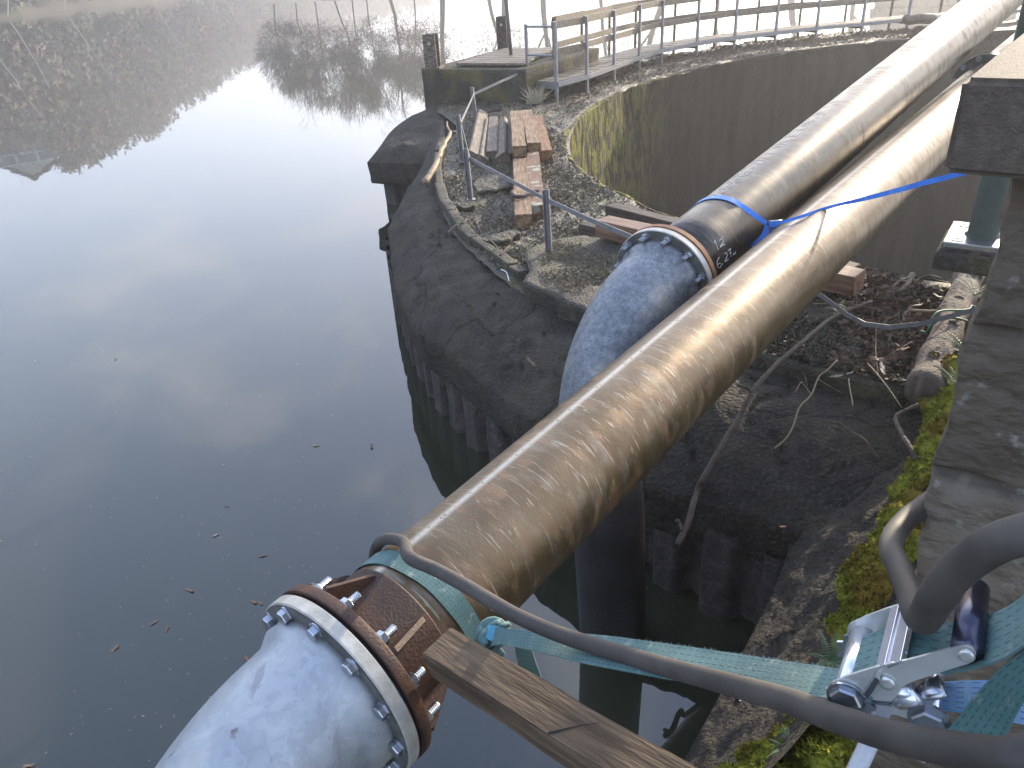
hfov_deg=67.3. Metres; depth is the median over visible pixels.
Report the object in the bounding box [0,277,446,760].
floating specks
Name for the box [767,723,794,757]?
fern
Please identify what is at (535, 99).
dry grass
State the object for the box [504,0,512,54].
mooring pole
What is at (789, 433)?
fallen branch
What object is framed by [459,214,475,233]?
dry twig
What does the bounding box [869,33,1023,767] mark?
stone parapet
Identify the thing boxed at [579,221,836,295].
timber
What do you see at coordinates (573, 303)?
concrete slab
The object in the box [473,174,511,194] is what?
flat stone
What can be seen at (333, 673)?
suction pipe
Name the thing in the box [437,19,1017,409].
quay pavement
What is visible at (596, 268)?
slab grit
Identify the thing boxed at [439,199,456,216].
kerb stone
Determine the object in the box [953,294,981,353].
twig litter
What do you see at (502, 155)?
timber
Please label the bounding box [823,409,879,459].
fallen branch
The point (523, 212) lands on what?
timber
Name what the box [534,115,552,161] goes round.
timber
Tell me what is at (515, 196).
dark stick
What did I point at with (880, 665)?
ratchet
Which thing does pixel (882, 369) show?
leaf
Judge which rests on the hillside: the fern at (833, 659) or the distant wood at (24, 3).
the distant wood at (24, 3)
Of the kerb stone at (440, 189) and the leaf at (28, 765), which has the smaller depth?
the leaf at (28, 765)
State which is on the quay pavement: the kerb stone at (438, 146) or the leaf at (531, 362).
the kerb stone at (438, 146)
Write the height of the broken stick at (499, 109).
0.089 m
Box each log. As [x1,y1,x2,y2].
[901,14,939,24]
[904,272,984,404]
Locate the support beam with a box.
[423,628,696,767]
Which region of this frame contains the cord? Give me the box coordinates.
[920,305,975,332]
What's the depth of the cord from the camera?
4.15 m
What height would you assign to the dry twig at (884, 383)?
0.026 m
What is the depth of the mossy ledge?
2.58 m
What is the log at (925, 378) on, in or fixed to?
on the concrete slab at (866, 386)
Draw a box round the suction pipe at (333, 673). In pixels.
[155,33,1014,767]
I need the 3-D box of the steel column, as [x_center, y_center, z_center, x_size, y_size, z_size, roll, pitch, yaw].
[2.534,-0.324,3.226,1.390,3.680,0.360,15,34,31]
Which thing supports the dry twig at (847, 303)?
on the twig debris pile at (901, 356)
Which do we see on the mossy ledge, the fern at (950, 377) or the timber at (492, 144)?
the fern at (950, 377)
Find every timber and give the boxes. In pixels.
[469,109,487,158]
[475,118,488,164]
[486,116,497,160]
[495,116,510,164]
[507,119,514,160]
[510,111,526,156]
[513,158,532,228]
[521,109,540,152]
[526,151,543,219]
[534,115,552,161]
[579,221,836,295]
[595,215,865,296]
[606,202,860,267]
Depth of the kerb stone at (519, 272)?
5.59 m
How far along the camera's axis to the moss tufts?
2.54 m
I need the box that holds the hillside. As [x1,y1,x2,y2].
[0,0,137,17]
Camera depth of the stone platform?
10.86 m
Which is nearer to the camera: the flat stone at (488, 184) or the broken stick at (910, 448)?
the broken stick at (910, 448)
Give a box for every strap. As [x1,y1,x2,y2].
[354,550,872,703]
[688,173,966,247]
[940,650,1023,735]
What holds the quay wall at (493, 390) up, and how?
in the water
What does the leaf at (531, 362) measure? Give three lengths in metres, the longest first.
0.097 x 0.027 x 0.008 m
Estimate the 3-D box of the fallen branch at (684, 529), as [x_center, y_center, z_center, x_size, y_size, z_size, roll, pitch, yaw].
[1.409,0.094,4.104,0.155,0.488,2.146,21,38,37]
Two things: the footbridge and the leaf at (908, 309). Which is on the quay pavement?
the footbridge
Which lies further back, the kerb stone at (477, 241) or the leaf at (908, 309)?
the kerb stone at (477, 241)
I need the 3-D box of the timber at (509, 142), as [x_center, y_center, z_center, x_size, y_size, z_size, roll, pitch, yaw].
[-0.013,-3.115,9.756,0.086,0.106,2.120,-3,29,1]
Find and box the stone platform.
[367,100,488,204]
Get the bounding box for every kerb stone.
[434,142,444,157]
[434,152,441,166]
[434,165,442,182]
[435,182,448,205]
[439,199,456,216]
[448,210,465,232]
[456,223,478,244]
[471,236,497,257]
[490,250,517,271]
[508,264,527,282]
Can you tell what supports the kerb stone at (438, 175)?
on the quay pavement
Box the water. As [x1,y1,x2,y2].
[0,0,1021,767]
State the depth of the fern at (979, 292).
4.12 m
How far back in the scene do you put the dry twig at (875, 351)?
4.09 m
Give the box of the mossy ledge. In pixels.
[738,323,968,767]
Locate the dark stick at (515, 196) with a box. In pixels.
[510,190,539,198]
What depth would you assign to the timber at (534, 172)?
7.48 m
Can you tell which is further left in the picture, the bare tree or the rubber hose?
the bare tree
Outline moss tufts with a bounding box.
[716,325,967,767]
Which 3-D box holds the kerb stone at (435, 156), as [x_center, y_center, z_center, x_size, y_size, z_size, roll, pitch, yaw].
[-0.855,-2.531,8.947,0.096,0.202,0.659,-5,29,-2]
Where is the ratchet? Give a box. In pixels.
[826,580,1023,728]
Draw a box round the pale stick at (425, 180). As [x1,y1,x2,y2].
[421,121,455,184]
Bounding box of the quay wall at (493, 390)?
[385,116,922,628]
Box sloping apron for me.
[685,455,927,767]
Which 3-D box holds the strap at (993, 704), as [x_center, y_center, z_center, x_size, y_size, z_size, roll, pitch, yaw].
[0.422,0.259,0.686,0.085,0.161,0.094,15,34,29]
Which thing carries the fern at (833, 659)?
on the sloping apron
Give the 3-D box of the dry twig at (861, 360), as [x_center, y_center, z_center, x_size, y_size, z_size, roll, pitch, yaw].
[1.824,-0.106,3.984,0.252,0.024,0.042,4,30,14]
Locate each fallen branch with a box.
[675,300,872,545]
[774,360,841,448]
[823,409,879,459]
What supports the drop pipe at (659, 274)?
in the water
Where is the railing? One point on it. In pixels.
(465, 158)
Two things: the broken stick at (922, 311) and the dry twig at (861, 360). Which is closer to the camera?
the dry twig at (861, 360)
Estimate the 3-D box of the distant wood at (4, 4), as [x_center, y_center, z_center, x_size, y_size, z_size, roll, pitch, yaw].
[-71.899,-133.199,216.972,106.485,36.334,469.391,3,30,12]
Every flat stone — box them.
[457,201,475,212]
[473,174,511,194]
[481,229,520,247]
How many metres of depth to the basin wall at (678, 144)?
16.07 m
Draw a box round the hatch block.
[422,47,598,108]
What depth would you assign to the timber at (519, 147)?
8.87 m
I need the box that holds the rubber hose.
[369,490,1023,767]
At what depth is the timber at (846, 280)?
4.78 m
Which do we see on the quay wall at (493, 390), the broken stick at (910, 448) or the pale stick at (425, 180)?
the pale stick at (425, 180)
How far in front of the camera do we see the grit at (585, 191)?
8.03 m
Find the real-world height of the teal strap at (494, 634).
0.869 m
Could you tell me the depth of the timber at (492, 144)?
9.43 m
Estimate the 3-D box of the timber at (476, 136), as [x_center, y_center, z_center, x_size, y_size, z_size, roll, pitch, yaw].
[-0.437,-3.269,10.009,0.159,0.098,2.769,22,27,-12]
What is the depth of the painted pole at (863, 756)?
0.85 m
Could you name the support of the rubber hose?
on the suction pipe at (333, 673)
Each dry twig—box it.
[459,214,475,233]
[813,303,884,310]
[838,360,890,368]
[848,378,852,405]
[867,362,901,407]
[875,328,878,380]
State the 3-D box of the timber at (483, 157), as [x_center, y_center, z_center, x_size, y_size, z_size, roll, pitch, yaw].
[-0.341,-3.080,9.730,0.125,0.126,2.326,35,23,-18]
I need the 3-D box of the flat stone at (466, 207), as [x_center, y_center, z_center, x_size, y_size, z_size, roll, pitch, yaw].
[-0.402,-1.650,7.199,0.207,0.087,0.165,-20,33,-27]
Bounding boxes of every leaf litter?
[542,19,1017,105]
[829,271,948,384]
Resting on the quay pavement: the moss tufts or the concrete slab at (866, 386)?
the concrete slab at (866, 386)
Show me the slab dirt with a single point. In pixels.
(784, 338)
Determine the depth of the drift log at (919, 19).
17.32 m
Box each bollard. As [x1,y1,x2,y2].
[421,33,444,69]
[495,16,508,50]
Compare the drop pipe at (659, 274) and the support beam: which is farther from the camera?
the drop pipe at (659, 274)
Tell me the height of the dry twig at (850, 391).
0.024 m
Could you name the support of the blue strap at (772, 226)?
attached to the suction pipe at (333, 673)
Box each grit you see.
[439,34,982,324]
[538,239,617,291]
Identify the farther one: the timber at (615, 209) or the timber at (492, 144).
the timber at (492, 144)
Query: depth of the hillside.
106.67 m
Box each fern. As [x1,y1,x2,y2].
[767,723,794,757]
[806,631,841,667]
[933,366,956,384]
[936,329,960,352]
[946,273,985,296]
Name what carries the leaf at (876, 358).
on the twig debris pile at (901, 356)
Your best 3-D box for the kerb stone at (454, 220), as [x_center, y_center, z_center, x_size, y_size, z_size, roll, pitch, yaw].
[-0.496,-1.417,6.896,0.109,0.184,0.433,-10,30,-11]
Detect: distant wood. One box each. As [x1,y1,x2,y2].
[0,0,93,10]
[9,0,38,8]
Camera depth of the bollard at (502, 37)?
14.47 m
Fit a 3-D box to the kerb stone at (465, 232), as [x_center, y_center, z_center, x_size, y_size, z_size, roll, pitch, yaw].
[-0.370,-1.225,6.535,0.107,0.184,0.398,-13,30,-16]
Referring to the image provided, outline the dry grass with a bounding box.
[519,84,551,103]
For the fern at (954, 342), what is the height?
0.078 m
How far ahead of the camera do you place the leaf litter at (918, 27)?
16.60 m
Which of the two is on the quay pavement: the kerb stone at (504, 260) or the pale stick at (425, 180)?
the kerb stone at (504, 260)
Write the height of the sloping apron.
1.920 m
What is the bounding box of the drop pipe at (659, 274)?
[559,0,1022,639]
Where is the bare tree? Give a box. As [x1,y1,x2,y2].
[7,0,8,15]
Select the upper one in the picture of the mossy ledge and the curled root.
the curled root
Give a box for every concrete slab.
[522,236,623,324]
[748,276,950,405]
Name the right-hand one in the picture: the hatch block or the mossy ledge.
the mossy ledge
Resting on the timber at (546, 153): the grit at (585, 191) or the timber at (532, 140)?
the timber at (532, 140)
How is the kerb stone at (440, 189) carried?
on the quay pavement
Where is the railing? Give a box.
[456,73,975,329]
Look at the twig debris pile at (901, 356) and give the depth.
4.42 m
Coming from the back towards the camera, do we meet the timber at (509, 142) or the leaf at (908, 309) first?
the timber at (509, 142)
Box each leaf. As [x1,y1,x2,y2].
[21,763,34,767]
[526,356,535,366]
[869,355,886,361]
[879,361,885,373]
[903,305,912,315]
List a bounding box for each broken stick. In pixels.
[487,107,501,112]
[893,403,919,460]
[910,309,936,312]
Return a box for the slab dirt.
[765,266,948,386]
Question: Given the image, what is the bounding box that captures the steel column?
[932,0,1023,275]
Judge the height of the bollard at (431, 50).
0.524 m
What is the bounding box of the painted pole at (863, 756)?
[846,714,877,767]
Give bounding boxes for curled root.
[891,272,941,302]
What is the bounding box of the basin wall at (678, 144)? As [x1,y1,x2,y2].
[562,29,1015,292]
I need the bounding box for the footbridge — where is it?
[524,0,1020,101]
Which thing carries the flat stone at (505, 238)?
on the quay pavement

